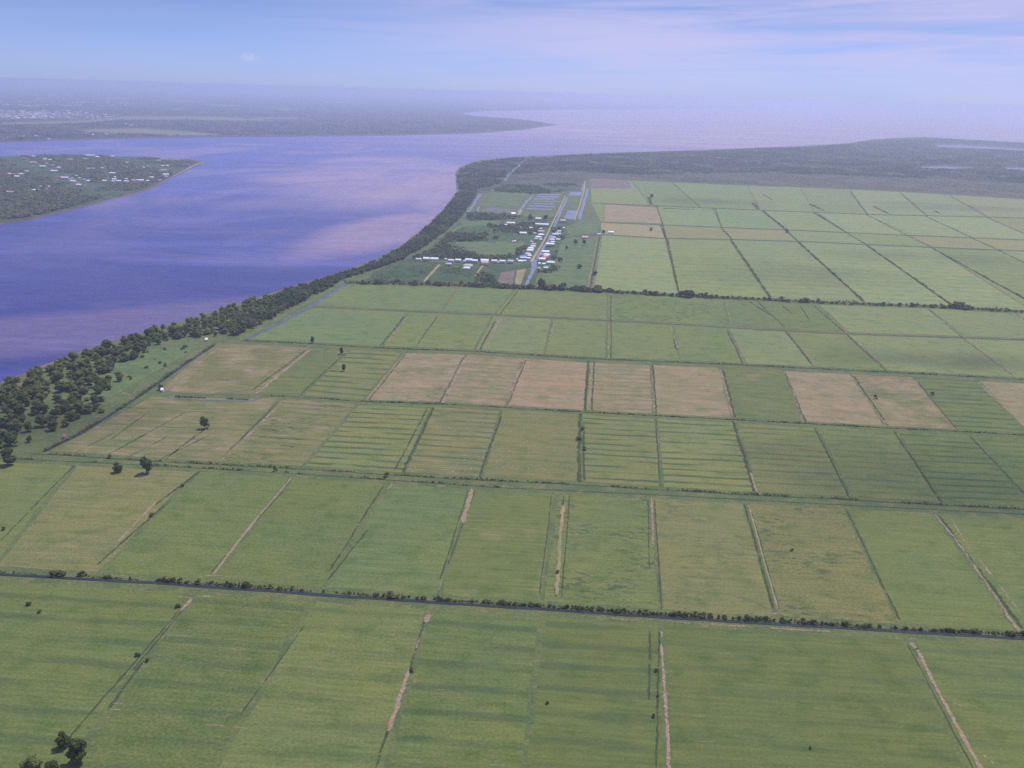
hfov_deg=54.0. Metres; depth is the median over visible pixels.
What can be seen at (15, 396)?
broadleaf tree
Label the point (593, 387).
ditch
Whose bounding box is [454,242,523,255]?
meadow
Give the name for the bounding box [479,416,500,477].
ditch
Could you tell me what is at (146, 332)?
broadleaf tree
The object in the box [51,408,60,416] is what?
broadleaf tree
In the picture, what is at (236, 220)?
water
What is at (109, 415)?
canal
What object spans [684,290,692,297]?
hedgerow tree
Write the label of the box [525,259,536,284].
canal
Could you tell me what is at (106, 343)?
broadleaf tree
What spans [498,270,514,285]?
plot
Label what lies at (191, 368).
track
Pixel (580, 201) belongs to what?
road
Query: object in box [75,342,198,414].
meadow
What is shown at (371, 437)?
field
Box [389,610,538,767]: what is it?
field
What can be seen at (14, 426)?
broadleaf tree
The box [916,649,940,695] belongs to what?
track
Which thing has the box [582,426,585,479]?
ditch
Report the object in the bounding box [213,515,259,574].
track
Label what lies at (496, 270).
plot
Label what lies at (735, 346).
ditch
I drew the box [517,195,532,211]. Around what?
canal
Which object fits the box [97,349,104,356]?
broadleaf tree
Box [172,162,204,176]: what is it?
mudbank
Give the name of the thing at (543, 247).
canal
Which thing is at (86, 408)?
broadleaf tree
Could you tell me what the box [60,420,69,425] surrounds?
broadleaf tree
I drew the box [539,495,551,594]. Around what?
ditch
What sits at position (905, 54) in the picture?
sky
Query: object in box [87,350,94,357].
broadleaf tree
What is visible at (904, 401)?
field
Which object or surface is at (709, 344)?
field
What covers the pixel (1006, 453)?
field
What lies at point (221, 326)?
broadleaf tree
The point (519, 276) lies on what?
plot
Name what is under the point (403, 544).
field
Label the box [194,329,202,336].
broadleaf tree
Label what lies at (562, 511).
track
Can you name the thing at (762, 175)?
scrub
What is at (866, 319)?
field
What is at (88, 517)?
field
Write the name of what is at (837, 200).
field
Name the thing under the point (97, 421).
hedge
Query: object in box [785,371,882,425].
field
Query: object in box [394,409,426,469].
ditch
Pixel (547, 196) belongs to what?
pond
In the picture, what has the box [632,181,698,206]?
field
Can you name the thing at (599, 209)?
field
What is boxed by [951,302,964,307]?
hedgerow tree
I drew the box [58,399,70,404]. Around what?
broadleaf tree
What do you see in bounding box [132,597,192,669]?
ditch
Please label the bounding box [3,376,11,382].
broadleaf tree
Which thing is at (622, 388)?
field
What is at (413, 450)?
ditch
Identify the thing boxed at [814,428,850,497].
ditch
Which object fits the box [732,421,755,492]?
ditch
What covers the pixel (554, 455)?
field
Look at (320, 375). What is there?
ditch
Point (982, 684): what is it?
field
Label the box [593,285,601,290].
hedgerow tree
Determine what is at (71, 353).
broadleaf tree
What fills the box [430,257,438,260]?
house
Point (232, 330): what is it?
broadleaf tree
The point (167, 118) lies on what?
field
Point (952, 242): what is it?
field
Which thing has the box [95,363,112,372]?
broadleaf tree
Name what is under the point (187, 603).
track
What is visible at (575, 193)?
pond
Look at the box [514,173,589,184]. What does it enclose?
ground
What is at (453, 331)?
field
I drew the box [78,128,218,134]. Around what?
field
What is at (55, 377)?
broadleaf tree
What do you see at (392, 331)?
ditch
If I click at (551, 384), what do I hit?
field
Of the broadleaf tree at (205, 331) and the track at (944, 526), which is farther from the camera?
the broadleaf tree at (205, 331)
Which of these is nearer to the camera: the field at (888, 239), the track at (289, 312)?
the track at (289, 312)
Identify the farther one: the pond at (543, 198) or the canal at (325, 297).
the pond at (543, 198)
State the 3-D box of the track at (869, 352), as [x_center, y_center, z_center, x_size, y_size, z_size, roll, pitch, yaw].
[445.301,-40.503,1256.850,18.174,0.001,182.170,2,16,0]
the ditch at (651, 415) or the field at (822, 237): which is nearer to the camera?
the ditch at (651, 415)
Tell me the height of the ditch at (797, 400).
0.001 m
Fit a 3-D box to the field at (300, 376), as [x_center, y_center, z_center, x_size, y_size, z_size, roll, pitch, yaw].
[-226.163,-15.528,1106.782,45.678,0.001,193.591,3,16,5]
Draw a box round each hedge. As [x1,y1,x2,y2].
[0,570,1018,636]
[16,457,500,486]
[44,344,213,449]
[48,453,1019,508]
[174,395,247,399]
[245,339,1023,379]
[271,394,1023,434]
[344,280,1023,311]
[667,239,678,289]
[730,239,770,297]
[762,211,784,227]
[798,241,863,301]
[818,214,843,230]
[866,245,952,303]
[934,249,1023,297]
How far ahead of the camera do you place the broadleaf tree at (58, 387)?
1000.36 m
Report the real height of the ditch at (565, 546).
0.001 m
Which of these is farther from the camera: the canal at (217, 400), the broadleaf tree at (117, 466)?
the canal at (217, 400)
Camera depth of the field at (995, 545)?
706.73 m
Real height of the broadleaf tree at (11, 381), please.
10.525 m
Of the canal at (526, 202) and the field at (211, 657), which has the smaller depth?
the field at (211, 657)
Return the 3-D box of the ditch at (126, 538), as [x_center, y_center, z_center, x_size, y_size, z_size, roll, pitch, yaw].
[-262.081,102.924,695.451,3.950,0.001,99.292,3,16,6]
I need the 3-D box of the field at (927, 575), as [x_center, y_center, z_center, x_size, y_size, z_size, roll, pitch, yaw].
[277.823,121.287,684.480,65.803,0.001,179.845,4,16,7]
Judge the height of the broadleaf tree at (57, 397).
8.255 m
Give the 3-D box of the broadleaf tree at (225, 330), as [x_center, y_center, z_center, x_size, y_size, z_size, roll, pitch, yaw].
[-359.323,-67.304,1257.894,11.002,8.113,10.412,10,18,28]
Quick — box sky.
[0,0,1023,111]
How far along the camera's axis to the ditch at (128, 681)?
518.10 m
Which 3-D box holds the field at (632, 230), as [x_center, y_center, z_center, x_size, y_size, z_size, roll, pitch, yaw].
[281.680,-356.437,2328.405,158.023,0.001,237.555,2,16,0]
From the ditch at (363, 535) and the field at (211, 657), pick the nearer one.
the field at (211, 657)
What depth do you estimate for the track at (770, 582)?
683.78 m
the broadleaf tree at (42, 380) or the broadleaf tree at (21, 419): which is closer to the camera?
the broadleaf tree at (21, 419)
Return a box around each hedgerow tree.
[411,280,417,284]
[558,282,566,288]
[579,285,589,291]
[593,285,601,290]
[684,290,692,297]
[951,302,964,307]
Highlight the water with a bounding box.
[0,102,1023,381]
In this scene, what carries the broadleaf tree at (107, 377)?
on the ground at (38, 443)
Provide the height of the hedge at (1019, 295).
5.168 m
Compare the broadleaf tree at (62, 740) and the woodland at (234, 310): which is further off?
the woodland at (234, 310)
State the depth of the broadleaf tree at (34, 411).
931.18 m
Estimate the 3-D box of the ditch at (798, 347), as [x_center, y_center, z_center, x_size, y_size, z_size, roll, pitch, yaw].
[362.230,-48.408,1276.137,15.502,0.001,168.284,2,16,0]
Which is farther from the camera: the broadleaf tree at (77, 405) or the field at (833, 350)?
the field at (833, 350)
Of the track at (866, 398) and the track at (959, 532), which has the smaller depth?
the track at (959, 532)
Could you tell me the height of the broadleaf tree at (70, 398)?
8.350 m
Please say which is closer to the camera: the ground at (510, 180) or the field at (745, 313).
the field at (745, 313)
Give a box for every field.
[0,462,70,556]
[0,466,194,571]
[0,582,189,767]
[2,116,271,124]
[53,397,278,460]
[73,593,307,767]
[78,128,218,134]
[104,472,288,579]
[159,343,308,393]
[173,100,203,101]
[215,478,385,586]
[218,601,424,767]
[223,398,355,465]
[240,117,296,118]
[252,308,406,345]
[258,348,347,394]
[305,350,400,398]
[306,404,430,471]
[316,285,455,310]
[326,484,468,594]
[366,353,464,401]
[385,313,490,348]
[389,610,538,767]
[405,406,498,476]
[443,288,513,312]
[443,490,553,600]
[445,355,520,404]
[477,316,550,353]
[483,410,580,480]
[497,289,606,318]
[508,358,587,409]
[526,617,664,767]
[544,494,659,609]
[545,319,606,356]
[583,415,658,485]
[586,363,651,412]
[590,179,630,187]
[591,179,648,204]
[592,204,603,221]
[595,235,677,293]
[600,223,664,237]
[604,204,661,222]
[608,294,728,325]
[608,322,678,359]
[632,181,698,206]
[652,498,771,615]
[653,365,730,416]
[658,418,753,491]
[659,206,720,226]
[664,226,729,238]
[664,624,962,767]
[668,239,767,297]
[674,183,759,209]
[674,325,743,362]
[714,209,785,228]
[722,368,800,420]
[723,228,795,240]
[724,300,846,331]
[730,329,810,365]
[733,240,861,301]
[738,422,846,495]
[747,504,895,623]
[748,186,813,211]
[765,211,843,231]
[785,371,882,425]
[789,231,864,243]
[790,332,885,369]
[801,188,866,213]
[801,242,947,305]
[816,213,909,234]
[818,427,937,501]
[820,305,962,335]
[849,233,931,246]
[849,509,1012,630]
[851,190,924,214]
[851,335,1012,376]
[853,375,954,428]
[869,215,969,236]
[869,245,1023,309]
[898,431,1023,505]
[901,192,987,216]
[912,236,999,249]
[915,639,1023,767]
[916,378,1023,432]
[927,216,1023,238]
[931,309,1023,337]
[935,248,1023,304]
[939,514,1023,630]
[951,195,1023,216]
[965,339,1023,376]
[974,238,1023,249]
[976,435,1023,494]
[979,381,1023,426]
[990,218,1023,232]
[1003,251,1023,260]
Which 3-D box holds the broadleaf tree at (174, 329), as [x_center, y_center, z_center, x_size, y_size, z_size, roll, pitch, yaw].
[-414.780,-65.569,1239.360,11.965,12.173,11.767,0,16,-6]
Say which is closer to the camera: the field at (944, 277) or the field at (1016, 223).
the field at (944, 277)
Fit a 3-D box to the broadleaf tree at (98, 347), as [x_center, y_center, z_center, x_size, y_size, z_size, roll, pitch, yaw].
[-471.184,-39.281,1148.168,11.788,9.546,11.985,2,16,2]
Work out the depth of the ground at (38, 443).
815.68 m
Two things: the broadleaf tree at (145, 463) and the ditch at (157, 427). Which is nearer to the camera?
the broadleaf tree at (145, 463)
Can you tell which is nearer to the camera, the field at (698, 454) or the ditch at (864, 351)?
the field at (698, 454)
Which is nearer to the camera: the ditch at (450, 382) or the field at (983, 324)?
the ditch at (450, 382)
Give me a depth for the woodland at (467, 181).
4805.21 m
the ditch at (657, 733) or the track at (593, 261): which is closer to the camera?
the ditch at (657, 733)
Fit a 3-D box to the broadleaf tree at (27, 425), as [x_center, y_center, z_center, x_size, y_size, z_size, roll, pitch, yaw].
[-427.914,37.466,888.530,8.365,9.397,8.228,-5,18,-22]
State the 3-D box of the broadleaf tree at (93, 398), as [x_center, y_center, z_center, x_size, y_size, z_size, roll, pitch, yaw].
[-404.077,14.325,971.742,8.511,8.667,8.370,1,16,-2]
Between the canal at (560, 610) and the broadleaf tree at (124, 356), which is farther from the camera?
the broadleaf tree at (124, 356)
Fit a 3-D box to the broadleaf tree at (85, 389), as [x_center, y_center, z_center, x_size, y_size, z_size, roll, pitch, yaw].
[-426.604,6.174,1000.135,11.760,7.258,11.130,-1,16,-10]
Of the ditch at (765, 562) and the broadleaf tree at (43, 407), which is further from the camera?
the broadleaf tree at (43, 407)
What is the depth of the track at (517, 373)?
1097.61 m
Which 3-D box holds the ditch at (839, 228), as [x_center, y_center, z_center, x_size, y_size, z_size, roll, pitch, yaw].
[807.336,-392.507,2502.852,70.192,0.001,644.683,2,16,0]
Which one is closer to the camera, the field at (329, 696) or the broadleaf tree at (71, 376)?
the field at (329, 696)
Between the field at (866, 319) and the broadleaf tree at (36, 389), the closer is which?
the broadleaf tree at (36, 389)
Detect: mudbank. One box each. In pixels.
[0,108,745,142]
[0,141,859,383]
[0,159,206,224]
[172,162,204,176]
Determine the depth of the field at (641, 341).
1275.53 m
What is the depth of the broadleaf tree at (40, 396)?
964.91 m
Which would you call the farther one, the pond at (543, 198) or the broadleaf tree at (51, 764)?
the pond at (543, 198)
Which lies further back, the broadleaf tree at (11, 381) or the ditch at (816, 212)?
the ditch at (816, 212)
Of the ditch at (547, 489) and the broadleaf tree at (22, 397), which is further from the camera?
the broadleaf tree at (22, 397)
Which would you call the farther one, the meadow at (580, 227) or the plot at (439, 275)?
the meadow at (580, 227)
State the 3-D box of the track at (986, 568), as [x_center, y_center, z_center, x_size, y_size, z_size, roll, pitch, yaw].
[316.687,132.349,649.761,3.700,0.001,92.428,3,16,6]
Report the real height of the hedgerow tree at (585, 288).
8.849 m
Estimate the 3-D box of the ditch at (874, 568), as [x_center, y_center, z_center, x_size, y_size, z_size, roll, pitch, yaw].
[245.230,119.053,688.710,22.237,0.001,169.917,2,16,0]
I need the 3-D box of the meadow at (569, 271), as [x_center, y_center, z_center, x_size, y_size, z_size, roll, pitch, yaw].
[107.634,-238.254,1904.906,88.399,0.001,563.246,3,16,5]
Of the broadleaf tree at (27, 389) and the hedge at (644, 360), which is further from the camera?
the hedge at (644, 360)
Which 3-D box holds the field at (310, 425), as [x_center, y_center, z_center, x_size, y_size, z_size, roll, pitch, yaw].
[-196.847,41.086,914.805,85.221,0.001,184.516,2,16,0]
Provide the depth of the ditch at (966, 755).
512.55 m
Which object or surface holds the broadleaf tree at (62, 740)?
on the ground at (38, 443)
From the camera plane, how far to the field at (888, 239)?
2281.79 m
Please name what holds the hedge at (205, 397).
on the field at (231, 423)
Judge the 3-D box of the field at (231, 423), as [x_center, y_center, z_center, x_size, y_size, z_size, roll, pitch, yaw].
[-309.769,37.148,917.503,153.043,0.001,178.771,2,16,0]
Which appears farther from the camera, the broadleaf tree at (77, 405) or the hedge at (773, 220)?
the hedge at (773, 220)
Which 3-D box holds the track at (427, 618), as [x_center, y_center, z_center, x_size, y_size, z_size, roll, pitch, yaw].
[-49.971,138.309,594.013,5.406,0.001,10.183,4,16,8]
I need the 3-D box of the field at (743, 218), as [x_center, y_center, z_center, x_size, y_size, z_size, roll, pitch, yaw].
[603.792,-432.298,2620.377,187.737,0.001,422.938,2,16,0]
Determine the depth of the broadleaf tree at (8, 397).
955.56 m
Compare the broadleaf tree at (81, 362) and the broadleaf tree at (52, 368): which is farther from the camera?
the broadleaf tree at (81, 362)
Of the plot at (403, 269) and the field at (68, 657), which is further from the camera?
the plot at (403, 269)
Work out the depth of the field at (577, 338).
1281.55 m
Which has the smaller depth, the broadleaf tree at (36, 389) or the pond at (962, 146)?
the broadleaf tree at (36, 389)
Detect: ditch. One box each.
[0,457,1023,514]
[0,466,73,540]
[41,454,1023,509]
[56,613,176,752]
[97,505,164,564]
[108,660,143,709]
[127,412,184,443]
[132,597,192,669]
[155,471,199,504]
[167,426,208,457]
[210,490,283,573]
[240,406,273,439]
[240,626,303,714]
[242,340,1022,379]
[253,351,303,389]
[294,396,1020,434]
[301,353,344,393]
[322,307,1017,339]
[327,530,367,579]
[330,484,384,569]
[369,353,405,399]
[376,621,424,763]
[380,317,403,345]
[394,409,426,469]
[402,407,433,471]
[440,358,462,401]
[440,492,467,578]
[448,491,474,563]
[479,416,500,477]
[480,321,495,349]
[507,360,525,405]
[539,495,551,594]
[561,495,569,596]
[577,413,581,481]
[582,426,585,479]
[584,361,588,410]
[590,237,599,287]
[591,361,594,409]
[600,222,1015,239]
[601,203,1004,217]
[610,297,611,357]
[615,235,1013,250]
[647,501,649,567]
[647,631,650,699]
[651,365,656,411]
[654,500,661,609]
[655,419,660,486]
[655,631,659,766]
[722,370,734,416]
[727,331,742,362]
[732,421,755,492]
[743,504,772,606]
[748,503,779,608]
[785,374,806,421]
[786,332,810,362]
[813,212,865,244]
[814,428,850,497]
[847,335,885,370]
[847,511,899,619]
[853,376,887,424]
[865,214,931,247]
[893,431,941,501]
[908,646,972,767]
[918,382,957,430]
[927,217,999,250]
[940,517,1022,628]
[970,436,1023,492]
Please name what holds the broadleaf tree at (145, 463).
on the ground at (38, 443)
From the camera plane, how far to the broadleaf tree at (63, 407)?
938.80 m
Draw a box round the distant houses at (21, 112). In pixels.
[0,95,157,118]
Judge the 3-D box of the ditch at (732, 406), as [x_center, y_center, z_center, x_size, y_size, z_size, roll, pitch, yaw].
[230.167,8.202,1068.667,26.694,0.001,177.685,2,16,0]
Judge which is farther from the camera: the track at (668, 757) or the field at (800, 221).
the field at (800, 221)
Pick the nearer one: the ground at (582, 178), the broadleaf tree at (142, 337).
the broadleaf tree at (142, 337)
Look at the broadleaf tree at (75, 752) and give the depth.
456.97 m
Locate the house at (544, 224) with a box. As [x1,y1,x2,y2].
[535,223,548,226]
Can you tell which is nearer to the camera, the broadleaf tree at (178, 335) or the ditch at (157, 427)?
the ditch at (157, 427)
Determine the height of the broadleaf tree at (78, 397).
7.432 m
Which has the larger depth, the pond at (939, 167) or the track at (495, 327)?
the pond at (939, 167)
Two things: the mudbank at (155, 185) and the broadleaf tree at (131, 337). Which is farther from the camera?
the mudbank at (155, 185)
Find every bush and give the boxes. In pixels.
[47,570,60,576]
[242,581,252,586]
[386,591,394,597]
[642,609,648,614]
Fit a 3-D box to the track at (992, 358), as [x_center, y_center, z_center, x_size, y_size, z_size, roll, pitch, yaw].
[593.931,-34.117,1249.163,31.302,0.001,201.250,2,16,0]
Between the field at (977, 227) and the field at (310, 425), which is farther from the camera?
the field at (977, 227)
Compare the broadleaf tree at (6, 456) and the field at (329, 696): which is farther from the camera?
the broadleaf tree at (6, 456)
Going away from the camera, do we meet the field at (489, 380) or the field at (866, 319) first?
the field at (489, 380)
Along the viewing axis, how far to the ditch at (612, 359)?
1185.45 m
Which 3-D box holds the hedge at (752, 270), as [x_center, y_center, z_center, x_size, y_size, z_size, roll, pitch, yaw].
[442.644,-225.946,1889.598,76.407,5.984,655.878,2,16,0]
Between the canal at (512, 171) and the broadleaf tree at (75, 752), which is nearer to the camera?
the broadleaf tree at (75, 752)
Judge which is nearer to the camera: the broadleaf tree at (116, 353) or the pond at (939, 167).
the broadleaf tree at (116, 353)
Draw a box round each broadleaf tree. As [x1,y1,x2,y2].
[0,387,5,393]
[0,394,4,404]
[0,429,7,437]
[0,447,15,464]
[1,418,10,426]
[2,432,18,444]
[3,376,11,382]
[3,395,12,403]
[4,384,11,393]
[5,379,16,388]
[7,398,22,407]
[7,419,22,427]
[9,422,19,431]
[11,393,19,400]
[16,389,29,398]
[16,404,26,413]
[17,394,26,401]
[18,417,25,422]
[19,754,43,767]
[23,386,32,395]
[23,421,32,431]
[24,376,38,385]
[24,399,30,405]
[25,370,35,377]
[29,382,44,389]
[30,367,43,374]
[30,400,42,412]
[30,409,38,414]
[31,386,40,395]
[33,377,49,384]
[33,393,45,400]
[34,414,48,425]
[37,403,48,412]
[44,760,58,767]
[45,420,58,429]
[48,366,56,373]
[49,373,61,380]
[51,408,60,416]
[53,357,68,365]
[53,384,65,391]
[54,394,61,401]
[54,730,70,747]
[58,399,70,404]
[58,404,68,411]
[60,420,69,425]
[64,411,75,418]
[65,738,86,762]
[67,371,82,381]
[67,395,74,402]
[68,351,78,357]
[69,385,78,391]
[70,361,79,370]
[72,401,83,411]
[73,372,84,380]
[75,358,86,367]
[75,378,82,387]
[75,394,82,399]
[78,387,88,393]
[80,403,92,412]
[83,358,90,363]
[86,376,91,383]
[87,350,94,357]
[89,394,98,402]
[90,376,104,384]
[91,385,102,392]
[95,345,104,351]
[95,359,100,364]
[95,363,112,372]
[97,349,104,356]
[97,396,104,400]
[101,339,112,348]
[103,360,114,368]
[103,375,111,380]
[111,349,121,356]
[112,462,122,471]
[115,371,123,380]
[118,352,129,360]
[119,335,127,342]
[127,333,134,340]
[129,352,136,358]
[132,345,140,352]
[137,335,147,341]
[140,456,152,472]
[144,329,149,335]
[167,325,173,332]
[171,326,180,333]
[174,332,181,338]
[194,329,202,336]
[199,416,209,428]
[202,329,210,333]
[218,324,225,330]
[220,327,228,332]
[229,327,237,333]
[537,278,545,286]
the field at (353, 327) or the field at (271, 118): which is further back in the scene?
the field at (271, 118)
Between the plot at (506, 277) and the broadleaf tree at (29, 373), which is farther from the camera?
the plot at (506, 277)
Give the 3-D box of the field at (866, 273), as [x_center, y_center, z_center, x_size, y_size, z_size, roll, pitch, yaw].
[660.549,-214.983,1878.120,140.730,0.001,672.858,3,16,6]
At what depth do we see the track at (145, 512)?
715.06 m
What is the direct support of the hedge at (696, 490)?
on the ground at (38, 443)
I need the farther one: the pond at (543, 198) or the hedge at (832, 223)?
the pond at (543, 198)
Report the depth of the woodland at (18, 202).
3055.07 m
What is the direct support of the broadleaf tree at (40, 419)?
on the ground at (38, 443)
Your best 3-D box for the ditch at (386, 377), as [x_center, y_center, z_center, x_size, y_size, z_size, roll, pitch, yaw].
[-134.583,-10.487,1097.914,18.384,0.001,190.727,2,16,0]
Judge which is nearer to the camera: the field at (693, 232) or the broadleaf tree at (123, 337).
the broadleaf tree at (123, 337)
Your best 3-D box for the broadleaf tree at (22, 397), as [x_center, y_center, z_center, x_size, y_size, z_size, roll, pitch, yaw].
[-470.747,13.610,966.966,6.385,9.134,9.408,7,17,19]
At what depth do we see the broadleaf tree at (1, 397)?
957.54 m
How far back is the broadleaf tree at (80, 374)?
1035.79 m
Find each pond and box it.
[533,198,554,199]
[537,196,558,197]
[564,210,576,218]
[568,192,581,195]
[922,166,967,168]
[936,145,1023,150]
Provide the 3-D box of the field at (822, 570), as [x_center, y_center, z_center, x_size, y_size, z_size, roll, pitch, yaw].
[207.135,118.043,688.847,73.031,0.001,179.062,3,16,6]
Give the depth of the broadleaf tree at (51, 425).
891.31 m
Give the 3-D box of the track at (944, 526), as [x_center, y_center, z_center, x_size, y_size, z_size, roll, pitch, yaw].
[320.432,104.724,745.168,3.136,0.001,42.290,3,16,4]
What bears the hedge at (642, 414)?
on the ground at (38, 443)
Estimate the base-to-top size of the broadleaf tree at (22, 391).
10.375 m
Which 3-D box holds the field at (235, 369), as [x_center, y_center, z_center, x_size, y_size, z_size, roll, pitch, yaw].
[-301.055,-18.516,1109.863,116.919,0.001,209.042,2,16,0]
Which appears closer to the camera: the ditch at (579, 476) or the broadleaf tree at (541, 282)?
the ditch at (579, 476)
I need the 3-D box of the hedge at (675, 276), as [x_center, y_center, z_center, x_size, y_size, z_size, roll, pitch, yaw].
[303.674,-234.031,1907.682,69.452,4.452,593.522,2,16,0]
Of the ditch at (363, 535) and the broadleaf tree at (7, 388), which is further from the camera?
the broadleaf tree at (7, 388)
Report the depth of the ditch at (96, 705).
522.25 m
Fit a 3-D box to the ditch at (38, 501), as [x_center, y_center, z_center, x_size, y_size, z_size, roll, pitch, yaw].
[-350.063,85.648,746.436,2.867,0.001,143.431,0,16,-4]
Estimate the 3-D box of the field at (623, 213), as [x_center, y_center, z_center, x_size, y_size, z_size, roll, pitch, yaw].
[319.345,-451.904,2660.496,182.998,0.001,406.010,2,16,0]
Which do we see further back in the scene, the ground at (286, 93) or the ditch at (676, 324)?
the ground at (286, 93)
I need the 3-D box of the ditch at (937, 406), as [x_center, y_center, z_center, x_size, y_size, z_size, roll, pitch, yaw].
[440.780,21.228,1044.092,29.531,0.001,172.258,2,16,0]
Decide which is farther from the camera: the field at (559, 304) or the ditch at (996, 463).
the field at (559, 304)
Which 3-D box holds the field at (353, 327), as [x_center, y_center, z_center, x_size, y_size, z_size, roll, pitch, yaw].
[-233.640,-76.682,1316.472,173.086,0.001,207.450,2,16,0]
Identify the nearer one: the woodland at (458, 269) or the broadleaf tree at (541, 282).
the broadleaf tree at (541, 282)
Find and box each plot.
[369,264,436,281]
[429,266,476,281]
[481,265,521,282]
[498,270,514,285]
[515,269,525,284]
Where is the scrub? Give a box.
[513,173,1023,197]
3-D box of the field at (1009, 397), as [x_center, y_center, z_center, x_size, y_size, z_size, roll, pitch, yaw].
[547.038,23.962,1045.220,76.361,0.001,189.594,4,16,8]
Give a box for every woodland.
[0,85,746,140]
[0,154,195,218]
[149,294,275,332]
[234,189,477,334]
[367,182,576,288]
[373,265,475,279]
[455,138,1023,190]
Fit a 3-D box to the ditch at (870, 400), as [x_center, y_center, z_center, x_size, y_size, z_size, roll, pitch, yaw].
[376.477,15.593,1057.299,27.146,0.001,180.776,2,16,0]
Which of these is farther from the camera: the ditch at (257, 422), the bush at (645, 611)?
the ditch at (257, 422)
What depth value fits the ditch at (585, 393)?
1073.12 m
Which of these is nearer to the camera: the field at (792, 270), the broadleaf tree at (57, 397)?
the broadleaf tree at (57, 397)
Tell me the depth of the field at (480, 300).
1501.71 m
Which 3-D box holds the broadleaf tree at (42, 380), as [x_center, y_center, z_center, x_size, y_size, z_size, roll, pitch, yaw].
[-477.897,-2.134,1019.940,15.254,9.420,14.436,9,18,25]
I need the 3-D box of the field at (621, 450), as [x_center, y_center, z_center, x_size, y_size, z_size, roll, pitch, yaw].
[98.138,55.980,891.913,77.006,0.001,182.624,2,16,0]
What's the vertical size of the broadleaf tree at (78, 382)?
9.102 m
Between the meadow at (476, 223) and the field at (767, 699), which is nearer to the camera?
the field at (767, 699)
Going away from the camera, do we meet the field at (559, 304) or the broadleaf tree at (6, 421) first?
the broadleaf tree at (6, 421)
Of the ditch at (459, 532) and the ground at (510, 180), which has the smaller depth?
the ditch at (459, 532)
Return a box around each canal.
[0,573,1023,639]
[42,345,214,451]
[167,397,261,400]
[244,284,346,339]
[465,194,481,214]
[504,160,525,180]
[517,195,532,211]
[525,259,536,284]
[535,223,556,258]
[554,197,568,222]
[578,189,588,218]
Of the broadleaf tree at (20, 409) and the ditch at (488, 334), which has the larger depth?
the ditch at (488, 334)
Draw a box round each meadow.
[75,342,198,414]
[440,225,463,237]
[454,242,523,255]
[460,220,500,225]
[484,193,527,205]
[524,212,555,216]
[535,238,595,285]
[565,220,599,235]
[567,197,579,208]
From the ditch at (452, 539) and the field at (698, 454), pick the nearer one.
the ditch at (452, 539)
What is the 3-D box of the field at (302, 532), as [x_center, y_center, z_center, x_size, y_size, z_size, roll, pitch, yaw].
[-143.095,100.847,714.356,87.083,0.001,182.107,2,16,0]
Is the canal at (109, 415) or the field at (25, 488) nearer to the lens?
the field at (25, 488)
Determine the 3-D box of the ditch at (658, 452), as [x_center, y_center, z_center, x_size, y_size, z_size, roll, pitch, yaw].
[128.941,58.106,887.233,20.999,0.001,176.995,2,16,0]
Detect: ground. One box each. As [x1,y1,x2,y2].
[0,83,838,141]
[0,137,1023,767]
[0,156,199,222]
[370,214,599,285]
[457,138,1023,192]
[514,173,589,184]
[590,174,1023,197]
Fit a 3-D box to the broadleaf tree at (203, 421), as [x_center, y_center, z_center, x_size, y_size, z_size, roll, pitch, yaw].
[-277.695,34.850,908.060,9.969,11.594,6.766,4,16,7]
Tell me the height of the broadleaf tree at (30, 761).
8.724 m
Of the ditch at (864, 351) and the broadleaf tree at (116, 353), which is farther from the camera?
the ditch at (864, 351)
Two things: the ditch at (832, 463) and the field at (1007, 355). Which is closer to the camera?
the ditch at (832, 463)
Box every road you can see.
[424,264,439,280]
[530,196,565,261]
[574,181,584,219]
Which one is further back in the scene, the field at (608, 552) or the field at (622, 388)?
the field at (622, 388)
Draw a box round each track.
[118,503,154,541]
[166,347,220,388]
[180,598,191,610]
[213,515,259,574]
[219,402,282,461]
[239,270,368,339]
[256,349,310,393]
[260,477,291,514]
[320,308,1010,340]
[326,306,1022,338]
[387,669,409,730]
[424,614,430,621]
[441,358,466,402]
[461,489,473,522]
[485,320,499,349]
[505,359,523,404]
[554,505,564,594]
[582,615,829,631]
[588,235,597,285]
[650,497,653,544]
[660,644,665,689]
[663,690,670,767]
[719,370,733,415]
[748,505,778,608]
[750,472,756,491]
[850,335,886,368]
[853,378,881,419]
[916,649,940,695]
[935,515,953,536]
[940,696,982,767]
[950,518,969,548]
[954,537,1018,631]
[968,339,1017,377]
[978,382,1023,425]
[979,560,1020,612]
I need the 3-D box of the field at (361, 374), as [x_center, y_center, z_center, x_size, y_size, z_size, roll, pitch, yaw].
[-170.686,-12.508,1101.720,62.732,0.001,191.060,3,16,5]

